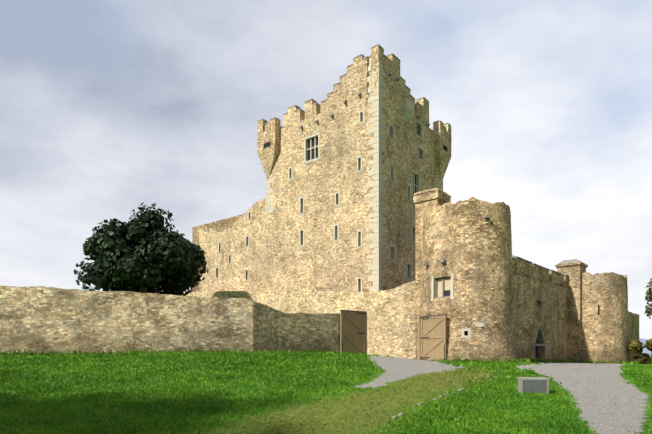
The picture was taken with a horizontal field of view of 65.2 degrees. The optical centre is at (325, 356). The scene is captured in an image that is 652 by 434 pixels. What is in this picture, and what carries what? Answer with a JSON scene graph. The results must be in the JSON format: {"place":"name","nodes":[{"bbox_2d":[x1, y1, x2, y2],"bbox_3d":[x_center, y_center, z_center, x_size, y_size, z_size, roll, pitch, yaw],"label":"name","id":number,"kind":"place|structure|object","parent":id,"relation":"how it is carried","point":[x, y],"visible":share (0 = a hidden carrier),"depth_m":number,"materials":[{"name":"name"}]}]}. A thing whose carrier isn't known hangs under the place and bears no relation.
{"place":"outdoors","nodes":[
{"label":"outdoors","id":0,"kind":"place"},
{"bbox_2d":[0,356,651,433],"bbox_3d":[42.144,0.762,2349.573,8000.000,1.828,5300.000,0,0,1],"label":"ground","id":1,"kind":"structure","parent":0,"point":[606,400],"depth_m":13.41,"materials":[{"name":"green plant"}]},
{"bbox_2d":[0,285,252,353],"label":"wall","id":2,"kind":"structure","parent":1,"relation":"on","point":[41,318],"depth_m":25.14,"materials":[{"name":"stone"}]},
{"bbox_2d":[74,202,207,295],"bbox_3d":[-14.914,-6.303,41.822,9.791,12.962,8.889,0,0,1],"label":"tree","id":3,"kind":"object","parent":1,"relation":"on","point":[146,251],"visible":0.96,"depth_m":39.62,"materials":[{"name":"green plant"}]},
{"bbox_2d":[192,230,198,291],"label":"ruin wing side wall","id":4,"kind":"structure","parent":1,"relation":"on","point":[197,244],"depth_m":54.65,"materials":[{"name":"stone"}]},
{"bbox_2d":[192,198,265,291],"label":"castle wall","id":5,"kind":"structure","parent":1,"relation":"on","point":[234,248],"depth_m":50.68,"materials":[{"name":"stone"}]},
{"bbox_2d":[253,302,339,351],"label":"gate wall","id":6,"kind":"structure","parent":1,"relation":"on","point":[275,329],"depth_m":28.21,"materials":[{"name":"stone"}]},
{"bbox_2d":[182,281,414,358],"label":"stone wall","id":7,"kind":"structure","parent":1,"relation":"on","point":[390,322],"depth_m":37.46,"materials":[{"name":"stone"}]},
{"bbox_2d":[0,347,640,363],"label":"wall weeds","id":8,"kind":"object","parent":1,"relation":"on","point":[525,359],"depth_m":27.40,"materials":[{"name":"green plant"}]},
{"bbox_2d":[0,351,651,433],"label":"grass tufts","id":9,"kind":"object","parent":1,"relation":"on","point":[333,364],"visible":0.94,"depth_m":13.79,"materials":[{"name":"green plant"}]},
{"bbox_2d":[257,44,451,293],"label":"castle keep","id":10,"kind":"structure","parent":1,"relation":"on","point":[356,159],"depth_m":42.85,"materials":[{"name":"stone"}]},
{"bbox_2d":[365,312,421,359],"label":"gate posts","id":11,"kind":"object","parent":1,"relation":"on","point":[418,335],"visible":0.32,"depth_m":30.76,"materials":[{"name":"beige wood"}]},
{"bbox_2d":[340,310,365,352],"bbox_3d":[1.632,-1.386,30.701,1.960,2.740,0.140,0,0,-38],"label":"gate leaf","id":12,"kind":"object","parent":11,"relation":"attached to","point":[352,331],"visible":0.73,"depth_m":30.68,"materials":[{"name":"brown wood"}]},
{"bbox_2d":[420,314,446,360],"bbox_3d":[6.288,-1.080,29.924,0.140,2.690,1.960,0,0,-37],"label":"gate leaf","id":13,"kind":"object","parent":11,"relation":"attached to","point":[433,335],"visible":0.96,"depth_m":29.91,"materials":[{"name":"beige wood"}]},
{"bbox_2d":[412,188,451,357],"bbox_3d":[7.023,-5.113,33.728,1.920,11.502,1.920,0,0,39],"label":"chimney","id":14,"kind":"object","parent":1,"relation":"on","point":[423,200],"visible":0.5,"depth_m":33.42,"materials":[{"name":"stone"}]},
{"bbox_2d":[392,376,495,418],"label":"edging stones","id":15,"kind":"object","parent":1,"relation":"on","point":[399,414],"visible":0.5,"depth_m":12.59,"materials":[{"name":"grey stone"}]},
{"bbox_2d":[416,197,518,361],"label":"round tower","id":16,"kind":"structure","parent":1,"relation":"on","point":[467,279],"depth_m":29.29,"materials":[{"name":"stone"}]},
{"bbox_2d":[518,377,548,394],"bbox_3d":[6.090,0.883,14.963,0.800,0.530,0.442,0,0,11],"label":"information sign","id":17,"kind":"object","parent":1,"relation":"on","point":[533,385],"depth_m":14.77,"materials":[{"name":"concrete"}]},
{"bbox_2d":[512,255,568,359],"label":"curtain wall","id":18,"kind":"structure","parent":1,"relation":"on","point":[540,293],"depth_m":39.67,"materials":[{"name":"stone"}]},
{"bbox_2d":[555,259,587,360],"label":"chimney","id":19,"kind":"object","parent":1,"relation":"on","point":[574,269],"visible":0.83,"depth_m":44.57,"materials":[{"name":"stone"}]},
{"bbox_2d":[581,272,630,363],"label":"tower","id":20,"kind":"structure","parent":1,"relation":"on","point":[604,320],"depth_m":43.87,"materials":[{"name":"stone"}]},
{"bbox_2d":[628,311,638,360],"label":"curtain wall","id":21,"kind":"structure","parent":1,"relation":"on","point":[633,319],"depth_m":63.64,"materials":[{"name":"stone"}]},
{"bbox_2d":[628,338,651,363],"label":"autumn shrub","id":22,"kind":"object","parent":1,"relation":"on","point":[636,348],"visible":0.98,"depth_m":43.93,"materials":[{"name":"brown plant"}]},
{"bbox_2d":[644,278,651,318],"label":"tree","id":23,"kind":"object","parent":1,"relation":"on","point":[647,311],"visible":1,"depth_m":38.54,"materials":[{"name":"green plant"}]},
{"bbox_2d":[0,0,651,338],"label":"sky","id":24,"kind":"structure","parent":0,"point":[108,108],"materials":[{"name":"white"}]},
{"bbox_2d":[639,338,650,355],"bbox_3d":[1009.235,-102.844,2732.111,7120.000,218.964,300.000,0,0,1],"label":"mountain ridge","id":25,"kind":"structure","parent":0,"point":[643,341],"depth_m":2690.18,"materials":[{"name":"white"}]}
]}

